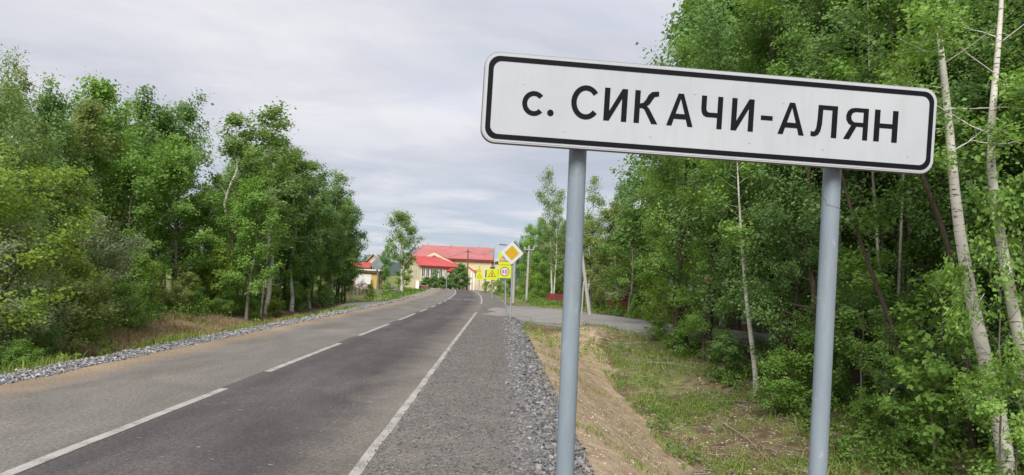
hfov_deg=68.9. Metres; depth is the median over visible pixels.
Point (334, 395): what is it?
road
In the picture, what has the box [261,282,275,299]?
bush
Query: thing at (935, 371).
sapling
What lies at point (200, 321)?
grass
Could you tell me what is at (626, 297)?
shed
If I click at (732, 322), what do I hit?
broadleaf tree
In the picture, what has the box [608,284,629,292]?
bush
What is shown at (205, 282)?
bush
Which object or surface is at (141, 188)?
broadleaf tree
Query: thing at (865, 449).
ground cover
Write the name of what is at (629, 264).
broadleaf tree
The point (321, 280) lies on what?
broadleaf tree
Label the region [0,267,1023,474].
ground
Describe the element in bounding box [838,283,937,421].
sapling
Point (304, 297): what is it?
bush
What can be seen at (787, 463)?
grass
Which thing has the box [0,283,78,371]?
bush
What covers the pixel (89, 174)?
broadleaf tree
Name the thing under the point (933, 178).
broadleaf tree
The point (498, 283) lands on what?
bush
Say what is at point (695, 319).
broadleaf tree
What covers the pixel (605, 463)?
bank pebbles
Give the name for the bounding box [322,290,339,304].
bush
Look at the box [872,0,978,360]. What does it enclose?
broadleaf tree
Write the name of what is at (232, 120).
birch tree
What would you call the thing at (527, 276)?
utility pole
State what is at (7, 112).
broadleaf tree
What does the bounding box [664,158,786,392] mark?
birch tree
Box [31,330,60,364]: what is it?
sapling
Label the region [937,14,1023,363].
broadleaf tree
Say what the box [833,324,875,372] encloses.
bush
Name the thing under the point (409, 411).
shoulder pebbles
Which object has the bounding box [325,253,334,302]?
birch tree
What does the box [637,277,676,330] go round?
bush
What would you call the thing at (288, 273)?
broadleaf tree
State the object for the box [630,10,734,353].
broadleaf tree
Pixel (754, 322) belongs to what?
broadleaf tree
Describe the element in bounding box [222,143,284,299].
broadleaf tree
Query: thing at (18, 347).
bush
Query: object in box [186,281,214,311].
bush
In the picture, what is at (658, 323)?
bush
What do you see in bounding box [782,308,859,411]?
bush
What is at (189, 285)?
bush
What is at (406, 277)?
sapling
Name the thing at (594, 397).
dry grass
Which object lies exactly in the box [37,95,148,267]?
broadleaf tree
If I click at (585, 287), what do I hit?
leaning pole
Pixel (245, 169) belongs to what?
broadleaf tree
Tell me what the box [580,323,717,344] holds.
gravel slope
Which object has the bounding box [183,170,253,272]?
broadleaf tree
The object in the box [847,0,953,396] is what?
slender tree
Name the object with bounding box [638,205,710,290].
broadleaf tree
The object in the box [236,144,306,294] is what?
broadleaf tree
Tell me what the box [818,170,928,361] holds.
broadleaf tree
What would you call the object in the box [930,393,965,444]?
bush
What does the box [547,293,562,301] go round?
sheet fence
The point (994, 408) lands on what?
bush
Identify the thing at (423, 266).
house
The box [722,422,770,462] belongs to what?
dead branch
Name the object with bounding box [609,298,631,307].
sheet fence
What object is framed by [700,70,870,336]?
broadleaf tree
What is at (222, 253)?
sapling
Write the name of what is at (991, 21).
broadleaf tree
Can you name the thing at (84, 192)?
broadleaf tree
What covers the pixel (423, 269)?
window
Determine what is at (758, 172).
broadleaf tree
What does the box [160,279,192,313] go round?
bush
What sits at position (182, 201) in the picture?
broadleaf tree
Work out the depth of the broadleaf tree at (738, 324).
35.45 m
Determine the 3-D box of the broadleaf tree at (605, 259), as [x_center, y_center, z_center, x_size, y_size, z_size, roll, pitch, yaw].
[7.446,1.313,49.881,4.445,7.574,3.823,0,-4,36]
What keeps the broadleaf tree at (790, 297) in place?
on the ground at (593, 441)
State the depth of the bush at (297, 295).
43.62 m
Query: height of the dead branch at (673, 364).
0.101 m
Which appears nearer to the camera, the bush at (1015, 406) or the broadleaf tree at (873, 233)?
the bush at (1015, 406)
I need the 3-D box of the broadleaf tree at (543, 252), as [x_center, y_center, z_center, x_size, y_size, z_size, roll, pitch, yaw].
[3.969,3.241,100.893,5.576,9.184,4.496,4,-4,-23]
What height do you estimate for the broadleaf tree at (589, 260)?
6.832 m
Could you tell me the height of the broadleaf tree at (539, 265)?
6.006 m
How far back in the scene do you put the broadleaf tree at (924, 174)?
17.84 m
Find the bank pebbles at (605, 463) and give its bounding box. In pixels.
[527,329,678,474]
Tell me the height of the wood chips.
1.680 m
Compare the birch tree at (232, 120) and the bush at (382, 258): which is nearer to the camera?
the birch tree at (232, 120)
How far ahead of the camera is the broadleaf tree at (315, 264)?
48.91 m
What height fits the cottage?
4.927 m
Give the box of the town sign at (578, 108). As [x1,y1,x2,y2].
[480,52,936,474]
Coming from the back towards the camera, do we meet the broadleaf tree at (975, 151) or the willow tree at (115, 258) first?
the willow tree at (115, 258)
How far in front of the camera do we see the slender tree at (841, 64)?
16.12 m
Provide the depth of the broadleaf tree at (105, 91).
32.39 m
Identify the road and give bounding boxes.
[0,289,482,474]
[482,307,937,346]
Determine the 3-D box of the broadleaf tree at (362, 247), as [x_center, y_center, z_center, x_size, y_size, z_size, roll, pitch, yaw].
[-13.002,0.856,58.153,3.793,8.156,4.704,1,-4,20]
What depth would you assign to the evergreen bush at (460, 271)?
120.36 m
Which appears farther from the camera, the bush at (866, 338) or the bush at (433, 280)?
the bush at (433, 280)
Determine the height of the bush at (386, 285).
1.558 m
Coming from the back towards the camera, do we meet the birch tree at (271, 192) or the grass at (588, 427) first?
the birch tree at (271, 192)
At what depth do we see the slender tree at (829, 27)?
18.58 m
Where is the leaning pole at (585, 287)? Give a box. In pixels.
[581,254,591,314]
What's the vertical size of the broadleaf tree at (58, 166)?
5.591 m
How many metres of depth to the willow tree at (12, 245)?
14.79 m
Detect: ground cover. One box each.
[23,289,346,331]
[44,319,258,363]
[521,319,594,369]
[581,302,1023,474]
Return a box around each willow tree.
[0,216,75,366]
[43,205,155,331]
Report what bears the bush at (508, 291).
on the ground at (593, 441)
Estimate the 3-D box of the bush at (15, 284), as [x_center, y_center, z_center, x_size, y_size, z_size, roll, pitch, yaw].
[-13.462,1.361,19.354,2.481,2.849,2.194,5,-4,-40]
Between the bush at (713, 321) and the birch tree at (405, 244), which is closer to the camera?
the bush at (713, 321)
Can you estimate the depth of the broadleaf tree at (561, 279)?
80.36 m
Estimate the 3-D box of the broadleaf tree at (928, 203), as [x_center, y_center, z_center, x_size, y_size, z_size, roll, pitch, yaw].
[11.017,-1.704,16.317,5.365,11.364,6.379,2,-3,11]
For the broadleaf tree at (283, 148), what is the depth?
68.79 m
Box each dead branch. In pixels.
[647,362,702,369]
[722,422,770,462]
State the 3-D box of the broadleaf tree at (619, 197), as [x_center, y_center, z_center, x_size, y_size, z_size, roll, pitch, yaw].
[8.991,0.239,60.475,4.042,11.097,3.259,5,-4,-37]
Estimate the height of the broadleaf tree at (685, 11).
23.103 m
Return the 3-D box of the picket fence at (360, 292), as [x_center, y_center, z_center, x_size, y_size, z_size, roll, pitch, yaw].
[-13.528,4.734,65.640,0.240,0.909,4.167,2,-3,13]
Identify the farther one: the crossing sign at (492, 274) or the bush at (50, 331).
the crossing sign at (492, 274)
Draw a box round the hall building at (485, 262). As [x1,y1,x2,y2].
[403,244,500,290]
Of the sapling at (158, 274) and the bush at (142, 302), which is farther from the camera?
the sapling at (158, 274)
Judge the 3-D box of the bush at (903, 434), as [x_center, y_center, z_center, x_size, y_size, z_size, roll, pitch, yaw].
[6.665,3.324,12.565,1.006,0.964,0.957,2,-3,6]
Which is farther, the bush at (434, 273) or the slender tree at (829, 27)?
the bush at (434, 273)
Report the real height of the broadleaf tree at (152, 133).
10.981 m
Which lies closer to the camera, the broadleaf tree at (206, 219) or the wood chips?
the wood chips
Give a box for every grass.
[0,296,400,373]
[1,309,303,359]
[66,307,339,355]
[518,321,675,474]
[528,328,677,474]
[541,303,962,474]
[586,323,902,474]
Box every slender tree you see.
[0,65,59,280]
[781,0,915,387]
[808,10,887,387]
[815,0,964,411]
[842,0,982,402]
[844,0,958,420]
[846,4,926,315]
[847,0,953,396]
[847,29,883,375]
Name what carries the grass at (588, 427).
on the ground at (593, 441)
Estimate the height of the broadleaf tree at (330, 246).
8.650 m
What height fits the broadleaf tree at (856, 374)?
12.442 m
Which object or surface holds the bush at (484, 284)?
on the ground at (593, 441)
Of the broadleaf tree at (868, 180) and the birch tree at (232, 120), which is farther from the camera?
the birch tree at (232, 120)
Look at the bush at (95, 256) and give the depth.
25.03 m
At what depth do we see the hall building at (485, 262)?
150.96 m
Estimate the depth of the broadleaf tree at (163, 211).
42.63 m
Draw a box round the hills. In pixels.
[155,247,705,288]
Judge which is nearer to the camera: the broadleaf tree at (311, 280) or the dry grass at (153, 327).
the dry grass at (153, 327)
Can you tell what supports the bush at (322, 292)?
on the ground at (593, 441)
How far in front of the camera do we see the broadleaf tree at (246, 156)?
46.93 m
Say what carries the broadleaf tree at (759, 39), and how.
on the ground at (593, 441)
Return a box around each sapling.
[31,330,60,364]
[115,250,158,313]
[141,261,166,307]
[202,245,244,313]
[391,252,416,290]
[807,243,930,422]
[838,200,944,368]
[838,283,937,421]
[848,320,938,444]
[870,235,994,412]
[879,268,996,468]
[921,162,1023,472]
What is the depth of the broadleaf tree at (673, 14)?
40.22 m
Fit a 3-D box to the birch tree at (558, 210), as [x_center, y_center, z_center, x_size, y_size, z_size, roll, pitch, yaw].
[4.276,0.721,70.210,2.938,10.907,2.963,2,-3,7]
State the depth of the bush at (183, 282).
31.45 m
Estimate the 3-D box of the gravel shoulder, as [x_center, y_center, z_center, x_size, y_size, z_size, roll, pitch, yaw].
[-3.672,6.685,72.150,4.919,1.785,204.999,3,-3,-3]
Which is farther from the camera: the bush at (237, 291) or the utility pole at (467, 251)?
the utility pole at (467, 251)
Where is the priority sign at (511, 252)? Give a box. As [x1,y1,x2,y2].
[501,242,522,319]
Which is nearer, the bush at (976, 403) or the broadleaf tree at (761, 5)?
the bush at (976, 403)
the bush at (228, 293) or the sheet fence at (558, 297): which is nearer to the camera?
the bush at (228, 293)
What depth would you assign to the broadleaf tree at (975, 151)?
15.53 m
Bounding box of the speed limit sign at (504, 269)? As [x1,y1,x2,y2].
[498,252,510,304]
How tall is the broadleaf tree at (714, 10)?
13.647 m
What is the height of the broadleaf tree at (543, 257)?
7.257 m
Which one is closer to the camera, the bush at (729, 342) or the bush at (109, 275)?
the bush at (729, 342)
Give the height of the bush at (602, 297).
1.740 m
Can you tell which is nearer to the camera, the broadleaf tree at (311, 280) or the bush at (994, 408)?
the bush at (994, 408)
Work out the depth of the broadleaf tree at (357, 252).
57.53 m
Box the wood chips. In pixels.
[583,324,940,474]
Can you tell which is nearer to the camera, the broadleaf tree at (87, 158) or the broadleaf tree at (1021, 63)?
the broadleaf tree at (1021, 63)
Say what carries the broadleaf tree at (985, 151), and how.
on the ground at (593, 441)
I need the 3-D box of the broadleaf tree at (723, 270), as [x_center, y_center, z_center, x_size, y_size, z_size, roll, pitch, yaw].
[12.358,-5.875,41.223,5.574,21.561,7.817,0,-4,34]
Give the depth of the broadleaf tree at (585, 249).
79.73 m
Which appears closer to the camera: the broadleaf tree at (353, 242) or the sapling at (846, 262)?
the sapling at (846, 262)
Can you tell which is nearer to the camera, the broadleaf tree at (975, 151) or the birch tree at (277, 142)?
the broadleaf tree at (975, 151)
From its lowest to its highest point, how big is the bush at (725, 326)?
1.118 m
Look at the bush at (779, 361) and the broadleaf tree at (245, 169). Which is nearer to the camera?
the bush at (779, 361)
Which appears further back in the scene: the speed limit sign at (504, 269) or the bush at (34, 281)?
the speed limit sign at (504, 269)
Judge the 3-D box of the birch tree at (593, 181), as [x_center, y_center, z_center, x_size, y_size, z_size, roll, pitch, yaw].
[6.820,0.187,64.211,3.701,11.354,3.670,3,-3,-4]
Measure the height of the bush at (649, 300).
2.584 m
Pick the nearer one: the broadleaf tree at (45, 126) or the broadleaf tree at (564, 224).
the broadleaf tree at (45, 126)
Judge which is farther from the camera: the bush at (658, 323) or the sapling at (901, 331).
the bush at (658, 323)
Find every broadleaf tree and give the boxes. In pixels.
[0,44,83,296]
[0,93,51,293]
[0,134,115,366]
[0,139,70,293]
[17,68,102,272]
[18,118,88,289]
[31,167,106,304]
[35,66,186,255]
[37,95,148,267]
[39,156,82,322]
[53,119,97,259]
[68,107,171,258]
[69,126,176,294]
[87,135,132,256]
[102,160,156,301]
[103,84,194,292]
[122,131,232,307]
[136,89,231,289]
[140,160,202,293]
[144,140,176,298]
[159,153,184,296]
[169,182,229,304]
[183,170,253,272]
[197,194,267,313]
[214,148,269,303]
[216,168,290,319]
[218,132,261,296]
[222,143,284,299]
[224,145,260,298]
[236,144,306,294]
[257,185,309,307]
[260,141,304,275]
[261,129,305,283]
[262,242,303,299]
[272,172,340,305]
[274,148,338,301]
[290,246,328,294]
[296,202,321,286]
[303,185,348,301]
[309,181,349,301]
[317,241,361,302]
[325,197,372,303]
[326,198,370,300]
[334,233,361,301]
[381,244,394,284]
[507,235,527,291]
[516,223,542,293]
[522,217,553,290]
[523,236,556,293]
[523,252,549,290]
[526,240,553,286]
[548,219,565,289]
[550,232,565,282]
[563,217,592,280]
[581,219,619,304]
[587,258,603,289]
[588,202,645,306]
[592,4,753,319]
[593,178,636,278]
[593,195,658,315]
[618,225,661,307]
[620,0,722,324]
[621,0,779,361]
[623,155,709,304]
[629,208,679,300]
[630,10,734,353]
[632,0,792,329]
[637,157,710,326]
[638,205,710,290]
[641,0,695,227]
[674,0,869,377]
[674,184,744,363]
[683,3,883,354]
[684,1,896,350]
[687,15,821,324]
[688,26,739,325]
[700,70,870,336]
[717,0,917,388]
[718,0,914,370]
[721,0,776,331]
[723,0,747,330]
[741,0,854,229]
[744,181,849,392]
[750,0,828,374]
[761,0,971,390]
[815,170,912,364]
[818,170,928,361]
[830,0,928,394]
[841,1,1014,327]
[850,1,1012,324]
[854,0,1023,374]
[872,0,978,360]
[874,9,980,393]
[877,173,942,308]
[878,0,1023,340]
[894,0,1020,337]
[895,0,1015,399]
[901,0,1023,379]
[912,0,1023,361]
[927,3,1023,342]
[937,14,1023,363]
[982,0,1023,171]
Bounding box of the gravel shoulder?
[364,290,540,474]
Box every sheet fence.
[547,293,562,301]
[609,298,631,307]
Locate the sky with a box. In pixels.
[0,0,752,262]
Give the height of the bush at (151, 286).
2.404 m
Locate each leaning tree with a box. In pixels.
[770,1,946,413]
[818,0,1023,449]
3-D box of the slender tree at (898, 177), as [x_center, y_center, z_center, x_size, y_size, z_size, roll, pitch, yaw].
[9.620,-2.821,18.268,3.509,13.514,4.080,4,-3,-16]
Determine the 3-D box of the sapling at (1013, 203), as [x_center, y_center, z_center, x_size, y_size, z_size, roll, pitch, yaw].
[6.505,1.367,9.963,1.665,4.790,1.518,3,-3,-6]
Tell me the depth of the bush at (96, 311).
18.16 m
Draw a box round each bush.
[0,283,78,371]
[0,337,47,374]
[2,274,29,325]
[21,266,60,322]
[30,258,133,359]
[37,242,116,341]
[77,248,121,312]
[79,316,109,341]
[90,251,127,304]
[105,270,154,329]
[134,260,164,301]
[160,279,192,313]
[175,272,201,312]
[178,270,204,303]
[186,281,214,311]
[189,265,225,299]
[202,285,226,310]
[214,285,241,315]
[224,280,245,303]
[236,297,261,317]
[241,288,265,313]
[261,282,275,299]
[263,295,286,315]
[283,281,309,310]
[293,272,320,305]
[296,294,310,307]
[315,278,334,306]
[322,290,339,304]
[364,280,375,300]
[375,252,390,283]
[382,280,391,292]
[419,276,432,288]
[427,275,438,287]
[431,269,439,275]
[436,276,450,288]
[445,273,457,288]
[450,262,472,289]
[481,279,491,292]
[489,278,504,294]
[501,278,518,294]
[515,268,543,296]
[516,274,532,293]
[529,273,553,297]
[544,279,562,296]
[549,280,562,293]
[592,286,610,310]
[596,287,607,303]
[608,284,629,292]
[611,298,622,315]
[625,294,640,317]
[630,287,653,306]
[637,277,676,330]
[640,282,670,313]
[644,316,668,341]
[658,311,712,353]
[685,283,706,316]
[699,312,717,328]
[699,327,760,379]
[719,313,727,328]
[742,291,774,332]
[745,344,809,416]
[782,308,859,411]
[789,296,852,370]
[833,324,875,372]
[842,383,897,439]
[875,412,938,461]
[922,337,1002,440]
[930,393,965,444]
[950,306,1021,460]
[951,340,1023,474]
[955,362,1020,440]
[975,368,1023,465]
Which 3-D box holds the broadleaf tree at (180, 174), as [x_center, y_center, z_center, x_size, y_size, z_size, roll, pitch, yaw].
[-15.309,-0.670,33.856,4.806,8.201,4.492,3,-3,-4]
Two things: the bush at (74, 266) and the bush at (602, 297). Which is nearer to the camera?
the bush at (74, 266)
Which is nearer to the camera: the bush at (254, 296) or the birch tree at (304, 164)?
the bush at (254, 296)
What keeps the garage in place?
on the ground at (593, 441)
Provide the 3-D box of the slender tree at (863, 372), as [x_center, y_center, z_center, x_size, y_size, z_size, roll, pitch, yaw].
[8.350,-2.188,18.702,2.202,12.103,2.229,-1,-5,45]
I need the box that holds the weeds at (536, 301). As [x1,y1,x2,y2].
[494,290,592,307]
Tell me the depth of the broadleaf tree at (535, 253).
83.70 m
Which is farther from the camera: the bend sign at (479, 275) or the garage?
the bend sign at (479, 275)
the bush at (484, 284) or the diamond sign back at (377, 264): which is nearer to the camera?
the diamond sign back at (377, 264)
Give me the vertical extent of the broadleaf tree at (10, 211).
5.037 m
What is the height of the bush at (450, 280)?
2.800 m
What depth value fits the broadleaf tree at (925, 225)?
15.28 m
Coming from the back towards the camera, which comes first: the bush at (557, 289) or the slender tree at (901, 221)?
the bush at (557, 289)
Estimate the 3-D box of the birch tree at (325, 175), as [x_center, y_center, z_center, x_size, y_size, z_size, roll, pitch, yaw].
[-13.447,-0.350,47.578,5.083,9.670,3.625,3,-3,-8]
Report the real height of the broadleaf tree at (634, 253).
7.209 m
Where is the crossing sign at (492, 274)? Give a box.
[486,267,497,293]
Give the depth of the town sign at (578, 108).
3.35 m
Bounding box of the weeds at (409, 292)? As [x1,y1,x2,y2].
[363,287,426,301]
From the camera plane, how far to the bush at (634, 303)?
43.15 m
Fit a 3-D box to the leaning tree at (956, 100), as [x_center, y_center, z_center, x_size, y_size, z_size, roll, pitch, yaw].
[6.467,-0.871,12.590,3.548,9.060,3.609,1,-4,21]
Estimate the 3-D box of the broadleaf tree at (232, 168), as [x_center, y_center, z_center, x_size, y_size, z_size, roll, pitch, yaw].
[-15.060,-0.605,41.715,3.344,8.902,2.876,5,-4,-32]
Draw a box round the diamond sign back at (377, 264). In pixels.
[371,258,383,299]
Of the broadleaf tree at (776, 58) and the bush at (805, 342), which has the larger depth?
the broadleaf tree at (776, 58)
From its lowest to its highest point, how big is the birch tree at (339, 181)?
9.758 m
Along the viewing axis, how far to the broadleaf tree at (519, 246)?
103.88 m
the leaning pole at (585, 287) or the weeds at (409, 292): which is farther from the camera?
the weeds at (409, 292)
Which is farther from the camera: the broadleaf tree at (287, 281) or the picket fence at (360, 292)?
the picket fence at (360, 292)
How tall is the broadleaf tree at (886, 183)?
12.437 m
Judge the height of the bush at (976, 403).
1.776 m
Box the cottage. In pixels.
[353,254,383,285]
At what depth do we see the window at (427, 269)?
130.17 m
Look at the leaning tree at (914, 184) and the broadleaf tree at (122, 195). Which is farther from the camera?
the broadleaf tree at (122, 195)
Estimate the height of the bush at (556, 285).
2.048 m
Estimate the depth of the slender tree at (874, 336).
22.23 m
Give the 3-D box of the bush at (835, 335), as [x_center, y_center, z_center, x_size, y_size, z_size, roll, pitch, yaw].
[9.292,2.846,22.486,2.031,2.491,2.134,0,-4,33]
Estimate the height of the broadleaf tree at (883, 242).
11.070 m
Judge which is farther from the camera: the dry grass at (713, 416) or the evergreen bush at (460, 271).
the evergreen bush at (460, 271)
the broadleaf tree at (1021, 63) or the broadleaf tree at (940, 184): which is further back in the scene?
the broadleaf tree at (940, 184)
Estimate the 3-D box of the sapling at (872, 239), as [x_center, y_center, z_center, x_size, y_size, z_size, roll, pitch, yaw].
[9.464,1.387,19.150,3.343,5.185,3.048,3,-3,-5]
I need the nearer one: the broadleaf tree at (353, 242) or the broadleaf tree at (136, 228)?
the broadleaf tree at (136, 228)
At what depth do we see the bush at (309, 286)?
47.37 m
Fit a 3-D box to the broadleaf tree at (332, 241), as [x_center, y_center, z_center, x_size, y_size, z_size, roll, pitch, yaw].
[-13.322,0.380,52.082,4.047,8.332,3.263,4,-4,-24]
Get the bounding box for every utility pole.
[464,250,471,289]
[499,244,515,302]
[524,245,533,301]
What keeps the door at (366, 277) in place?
in the garage
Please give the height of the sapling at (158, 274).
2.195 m
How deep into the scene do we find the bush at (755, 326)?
34.93 m
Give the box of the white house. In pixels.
[702,264,803,323]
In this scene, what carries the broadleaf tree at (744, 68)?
on the ground at (593, 441)
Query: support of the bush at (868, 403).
on the ground at (593, 441)
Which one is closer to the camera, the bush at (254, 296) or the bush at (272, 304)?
the bush at (254, 296)
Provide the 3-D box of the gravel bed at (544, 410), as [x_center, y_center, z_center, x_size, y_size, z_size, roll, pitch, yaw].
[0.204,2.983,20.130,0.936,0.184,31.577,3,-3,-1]
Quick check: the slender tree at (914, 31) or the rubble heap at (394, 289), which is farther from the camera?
the rubble heap at (394, 289)
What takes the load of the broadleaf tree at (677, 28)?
on the ground at (593, 441)
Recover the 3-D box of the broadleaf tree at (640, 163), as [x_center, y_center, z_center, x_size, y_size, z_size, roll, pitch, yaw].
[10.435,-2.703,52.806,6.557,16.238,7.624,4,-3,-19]
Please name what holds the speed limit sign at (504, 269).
on the ground at (593, 441)
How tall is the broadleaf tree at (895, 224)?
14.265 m
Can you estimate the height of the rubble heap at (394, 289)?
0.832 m
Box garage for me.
[353,269,383,288]
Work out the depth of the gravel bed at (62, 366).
15.90 m
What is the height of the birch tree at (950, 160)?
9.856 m
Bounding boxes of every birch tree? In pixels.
[166,109,271,308]
[223,96,305,314]
[255,188,280,316]
[267,147,332,311]
[286,159,339,307]
[319,204,350,296]
[321,168,361,303]
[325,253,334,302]
[381,209,424,290]
[533,166,565,295]
[544,189,566,293]
[583,176,607,290]
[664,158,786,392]
[858,0,1023,474]
[877,0,1023,392]
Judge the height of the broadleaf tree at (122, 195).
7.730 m
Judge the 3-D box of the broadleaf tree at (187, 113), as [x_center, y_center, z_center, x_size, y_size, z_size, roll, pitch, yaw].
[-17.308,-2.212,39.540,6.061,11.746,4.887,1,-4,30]
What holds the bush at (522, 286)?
on the ground at (593, 441)
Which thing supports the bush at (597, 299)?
on the ground at (593, 441)
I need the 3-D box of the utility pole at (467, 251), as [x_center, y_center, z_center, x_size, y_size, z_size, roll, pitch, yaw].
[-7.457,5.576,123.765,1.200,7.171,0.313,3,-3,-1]
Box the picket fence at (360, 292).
[348,286,367,294]
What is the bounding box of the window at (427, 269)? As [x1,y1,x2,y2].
[426,268,429,276]
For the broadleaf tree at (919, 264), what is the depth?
17.73 m
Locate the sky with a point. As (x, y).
(387, 94)
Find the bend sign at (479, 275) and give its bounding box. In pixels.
[476,266,482,286]
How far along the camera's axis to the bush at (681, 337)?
26.26 m
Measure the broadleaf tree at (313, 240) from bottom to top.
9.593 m
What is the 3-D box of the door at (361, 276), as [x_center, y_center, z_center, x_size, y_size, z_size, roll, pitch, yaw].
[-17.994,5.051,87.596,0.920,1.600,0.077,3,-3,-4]
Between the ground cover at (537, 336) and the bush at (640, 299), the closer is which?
the ground cover at (537, 336)
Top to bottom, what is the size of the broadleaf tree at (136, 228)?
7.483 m
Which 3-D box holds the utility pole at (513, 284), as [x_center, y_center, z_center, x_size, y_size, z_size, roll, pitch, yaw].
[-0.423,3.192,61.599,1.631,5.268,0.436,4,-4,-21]
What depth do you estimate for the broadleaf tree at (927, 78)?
15.99 m
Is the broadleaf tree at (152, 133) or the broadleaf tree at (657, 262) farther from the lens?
the broadleaf tree at (657, 262)
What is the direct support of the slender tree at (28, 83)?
on the ground at (593, 441)
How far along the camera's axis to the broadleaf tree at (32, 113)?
19.88 m
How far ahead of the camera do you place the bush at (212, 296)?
34.70 m
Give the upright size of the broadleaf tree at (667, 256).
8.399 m
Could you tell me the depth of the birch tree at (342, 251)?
53.55 m
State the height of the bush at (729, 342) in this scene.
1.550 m
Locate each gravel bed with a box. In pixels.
[0,288,435,384]
[502,317,594,474]
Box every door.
[355,274,362,286]
[363,274,370,284]
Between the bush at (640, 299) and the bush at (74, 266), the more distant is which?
the bush at (640, 299)
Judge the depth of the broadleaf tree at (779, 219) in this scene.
17.94 m
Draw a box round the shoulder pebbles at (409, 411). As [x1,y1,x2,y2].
[358,318,527,474]
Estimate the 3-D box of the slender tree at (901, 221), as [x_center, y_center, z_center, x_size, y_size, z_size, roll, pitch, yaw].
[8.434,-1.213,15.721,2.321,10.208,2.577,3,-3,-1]
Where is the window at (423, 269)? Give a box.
[421,268,424,276]
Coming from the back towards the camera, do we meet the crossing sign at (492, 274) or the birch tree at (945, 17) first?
the crossing sign at (492, 274)
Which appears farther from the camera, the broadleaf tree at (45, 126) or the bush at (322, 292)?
the bush at (322, 292)
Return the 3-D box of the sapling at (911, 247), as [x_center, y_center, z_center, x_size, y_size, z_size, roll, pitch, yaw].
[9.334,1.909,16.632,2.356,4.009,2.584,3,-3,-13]
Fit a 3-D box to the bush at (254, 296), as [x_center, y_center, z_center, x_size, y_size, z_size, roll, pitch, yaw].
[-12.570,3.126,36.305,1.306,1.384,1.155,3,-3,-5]
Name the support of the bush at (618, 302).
on the ground at (593, 441)
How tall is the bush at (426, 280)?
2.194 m
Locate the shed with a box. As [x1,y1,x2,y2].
[606,292,638,308]
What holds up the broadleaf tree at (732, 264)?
on the ground at (593, 441)
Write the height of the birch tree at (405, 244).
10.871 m
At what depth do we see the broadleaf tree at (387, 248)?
103.50 m
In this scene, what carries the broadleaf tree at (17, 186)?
on the ground at (593, 441)
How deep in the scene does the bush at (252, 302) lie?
35.17 m
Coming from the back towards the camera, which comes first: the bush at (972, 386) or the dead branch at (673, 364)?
the dead branch at (673, 364)
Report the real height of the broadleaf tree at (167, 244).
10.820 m
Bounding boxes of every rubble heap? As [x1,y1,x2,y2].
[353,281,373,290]
[379,286,402,292]
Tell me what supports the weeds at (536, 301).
on the ground at (593, 441)
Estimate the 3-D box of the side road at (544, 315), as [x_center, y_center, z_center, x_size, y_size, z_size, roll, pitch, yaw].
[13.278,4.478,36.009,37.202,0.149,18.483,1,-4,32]
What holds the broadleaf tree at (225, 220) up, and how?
on the ground at (593, 441)
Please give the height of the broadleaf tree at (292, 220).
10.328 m
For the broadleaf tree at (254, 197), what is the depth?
34.47 m
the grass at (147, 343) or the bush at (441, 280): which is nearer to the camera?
the grass at (147, 343)
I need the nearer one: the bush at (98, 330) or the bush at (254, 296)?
the bush at (98, 330)
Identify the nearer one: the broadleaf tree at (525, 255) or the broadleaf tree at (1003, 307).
the broadleaf tree at (1003, 307)
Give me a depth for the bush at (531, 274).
79.70 m
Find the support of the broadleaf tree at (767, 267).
on the ground at (593, 441)
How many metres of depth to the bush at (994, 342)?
12.52 m
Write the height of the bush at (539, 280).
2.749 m
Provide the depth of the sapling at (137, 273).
27.89 m
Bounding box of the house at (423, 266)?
[405,255,460,289]
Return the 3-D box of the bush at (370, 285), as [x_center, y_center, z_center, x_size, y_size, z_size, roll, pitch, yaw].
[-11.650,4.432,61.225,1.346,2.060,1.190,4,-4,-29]
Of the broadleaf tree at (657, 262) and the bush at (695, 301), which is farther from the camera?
the broadleaf tree at (657, 262)
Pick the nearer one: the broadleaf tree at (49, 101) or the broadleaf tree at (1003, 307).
the broadleaf tree at (1003, 307)
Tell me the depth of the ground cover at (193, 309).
29.79 m
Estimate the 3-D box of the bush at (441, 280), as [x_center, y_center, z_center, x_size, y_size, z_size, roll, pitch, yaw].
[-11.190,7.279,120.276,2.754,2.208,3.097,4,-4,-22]
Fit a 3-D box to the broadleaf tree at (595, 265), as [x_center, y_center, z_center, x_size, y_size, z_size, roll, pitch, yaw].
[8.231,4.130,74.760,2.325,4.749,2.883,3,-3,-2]
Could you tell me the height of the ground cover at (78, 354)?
0.921 m
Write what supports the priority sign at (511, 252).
on the ground at (593, 441)
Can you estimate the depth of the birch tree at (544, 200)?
72.37 m
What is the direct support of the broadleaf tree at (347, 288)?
on the ground at (593, 441)
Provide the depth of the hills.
3238.05 m

